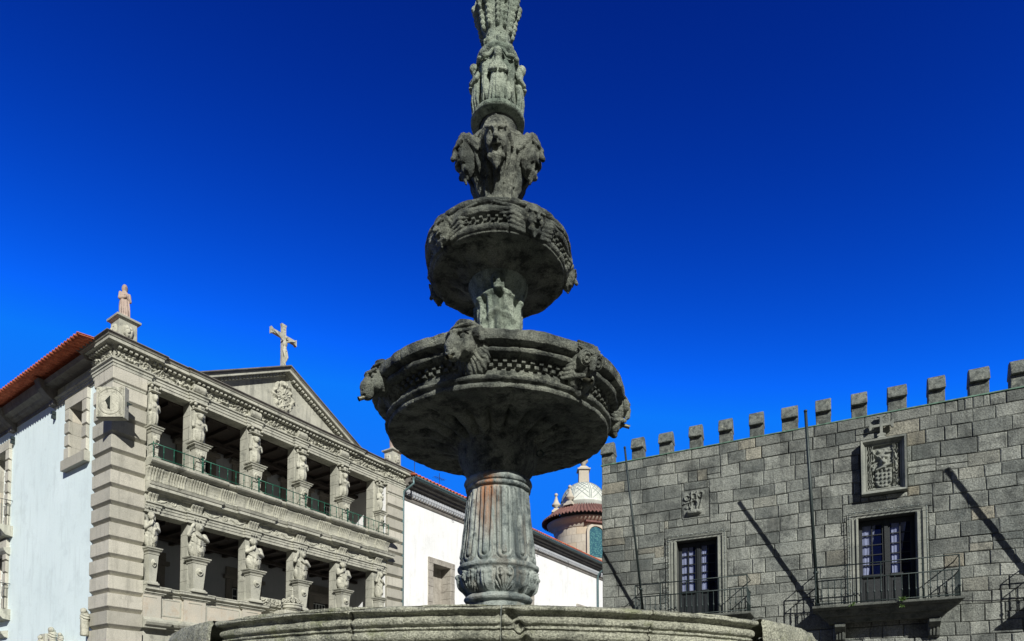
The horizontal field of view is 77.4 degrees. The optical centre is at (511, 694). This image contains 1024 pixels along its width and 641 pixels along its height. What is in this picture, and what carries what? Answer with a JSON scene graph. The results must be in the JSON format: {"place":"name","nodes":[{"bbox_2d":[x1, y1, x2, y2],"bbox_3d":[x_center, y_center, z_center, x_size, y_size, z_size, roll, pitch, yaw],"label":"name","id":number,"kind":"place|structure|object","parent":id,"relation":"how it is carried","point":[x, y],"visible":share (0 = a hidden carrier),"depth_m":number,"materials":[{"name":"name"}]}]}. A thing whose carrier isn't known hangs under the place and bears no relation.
{"place":"outdoors","nodes":[
{"label":"outdoors","id":0,"kind":"place"},
{"bbox_2d":[0,328,414,640],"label":"loggia building","id":1,"kind":"structure","parent":0,"point":[183,496],"depth_m":23.51,"materials":[{"name":"stone"}]},
{"bbox_2d":[0,539,10,638],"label":"window frame","id":2,"kind":"structure","parent":1,"relation":"in","point":[5,613],"depth_m":24.87,"materials":[{"name":"stone"}]},
{"bbox_2d":[0,439,12,557],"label":"window frame","id":3,"kind":"structure","parent":1,"relation":"in","point":[6,531],"depth_m":25.05,"materials":[{"name":"stone"}]},
{"bbox_2d":[60,387,90,472],"bbox_3d":[-14.731,-9.012,22.004,1.810,2.520,0.680,-1,-3,34],"label":"window frame","id":4,"kind":"structure","parent":1,"relation":"in","point":[77,408],"depth_m":21.97,"materials":[{"name":"stone"}]},
{"bbox_2d":[96,387,131,420],"bbox_3d":[-12.330,-9.058,19.767,1.060,0.980,0.470,0,-2,0],"label":"sundial","id":5,"kind":"object","parent":1,"relation":"attached to","point":[113,404],"visible":1,"depth_m":19.76,"materials":[{"name":"stone"}]},
{"bbox_2d":[107,284,141,340],"bbox_3d":[-12.759,-12.426,21.064,0.796,2.252,0.835,-1,-3,34],"label":"stone statue","id":6,"kind":"object","parent":1,"relation":"on","point":[121,321],"visible":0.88,"depth_m":20.93,"materials":[{"name":"stone"}]},
{"bbox_2d":[269,323,296,365],"bbox_3d":[-9.186,-14.059,25.814,0.275,1.840,1.200,-1,-3,34],"label":"stone crucifix","id":7,"kind":"object","parent":1,"relation":"on","point":[285,339],"visible":1,"depth_m":25.77,"materials":[{"name":"stone"}]},
{"bbox_2d":[382,440,401,464],"bbox_3d":[-5.824,-12.034,31.288,0.796,2.252,0.835,-1,-3,34],"label":"stone pinnacle","id":8,"kind":"object","parent":1,"relation":"on","point":[392,453],"visible":0.51,"depth_m":31.02,"materials":[{"name":"stone"}]},
{"bbox_2d":[0,0,1023,537],"label":"sky","id":9,"kind":"structure","parent":0,"point":[767,206],"materials":[{"name":"blue"}]},
{"bbox_2d":[600,359,1023,640],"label":"town hall","id":10,"kind":"structure","parent":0,"point":[955,466],"depth_m":19.27,"materials":[{"name":"stone"}]},
{"bbox_2d":[624,446,643,609],"bbox_3d":[4.058,-5.200,21.123,0.115,5.381,1.998,-1,-3,29],"label":"flagpole","id":11,"kind":"object","parent":10,"relation":"on","point":[635,542],"visible":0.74,"depth_m":21.02,"materials":[{"name":"metal"}]},
{"bbox_2d":[679,542,696,612],"bbox_3d":[5.978,-3.838,21.619,0.641,2.590,0.113,-1,-2,27],"label":"door leaf","id":12,"kind":"structure","parent":10,"relation":"in","point":[686,555],"depth_m":21.66,"materials":[{"name":"paint"}]},
{"bbox_2d":[665,529,725,612],"bbox_3d":[6.015,-3.946,21.070,1.933,2.803,0.044,-1,-2,27],"label":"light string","id":13,"kind":"object","parent":10,"relation":"hanging from","point":[668,563],"visible":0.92,"depth_m":21.31,"materials":[{"name":"metal"}]},
{"bbox_2d":[696,540,717,613],"bbox_3d":[6.531,-3.849,21.336,0.695,2.590,0.118,-1,-2,27],"label":"door leaf","id":14,"kind":"structure","parent":10,"relation":"in","point":[702,554],"depth_m":21.38,"materials":[{"name":"paint"}]},
{"bbox_2d":[804,409,820,605],"bbox_3d":[8.779,-5.297,18.713,0.152,5.398,2.055,-1,-3,32],"label":"flagpole","id":15,"kind":"object","parent":10,"relation":"on","point":[810,495],"visible":0.82,"depth_m":18.61,"materials":[{"name":"metal"}]},
{"bbox_2d":[858,519,884,602],"bbox_3d":[10.807,-3.932,19.169,0.711,2.590,0.113,-1,-2,27],"label":"door leaf","id":16,"kind":"structure","parent":10,"relation":"in","point":[866,529],"depth_m":19.23,"materials":[{"name":"paint"}]},
{"bbox_2d":[845,504,928,603],"bbox_3d":[10.874,-4.040,18.605,2.073,2.803,0.044,-1,-2,27],"label":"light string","id":17,"kind":"object","parent":10,"relation":"hanging from","point":[883,510],"visible":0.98,"depth_m":18.67,"materials":[{"name":"metal"}]},
{"bbox_2d":[884,516,915,600],"bbox_3d":[11.424,-3.944,18.854,0.765,2.590,0.118,-1,-2,27],"label":"door leaf","id":18,"kind":"structure","parent":10,"relation":"in","point":[898,525],"depth_m":18.90,"materials":[{"name":"paint"}]},
{"bbox_2d":[962,597,1023,600],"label":"wall cable","id":19,"kind":"object","parent":10,"relation":"attached to","point":[990,600],"depth_m":17.57,"materials":[{"name":"rubber"}]},
{"label":"ground","id":20,"kind":"structure","parent":0,"visible":0},
{"bbox_2d":[169,0,816,640],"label":"fountain","id":21,"kind":"object","parent":20,"relation":"on","point":[495,404],"visible":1,"depth_m":5.18,"materials":[{"name":"stone"}]},
{"bbox_2d":[401,473,602,606],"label":"white wing","id":22,"kind":"structure","parent":20,"relation":"on","point":[433,523],"depth_m":34.27,"materials":[{"name":"white paint"}]},
{"bbox_2d":[428,556,454,604],"bbox_3d":[-3.938,-4.537,33.759,0.740,5.060,2.200,-1,-3,34],"label":"window frame","id":23,"kind":"structure","parent":22,"relation":"in","point":[441,574],"depth_m":34.26,"materials":[{"name":"stone"}]},
{"bbox_2d":[542,460,601,559],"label":"church tower","id":24,"kind":"structure","parent":20,"relation":"on","point":[577,523],"depth_m":58.36,"materials":[{"name":"stone"}]},
{"bbox_2d":[584,519,601,557],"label":"window frame","id":25,"kind":"structure","parent":24,"relation":"in","point":[593,534],"depth_m":57.86,"materials":[{"name":"stone"}]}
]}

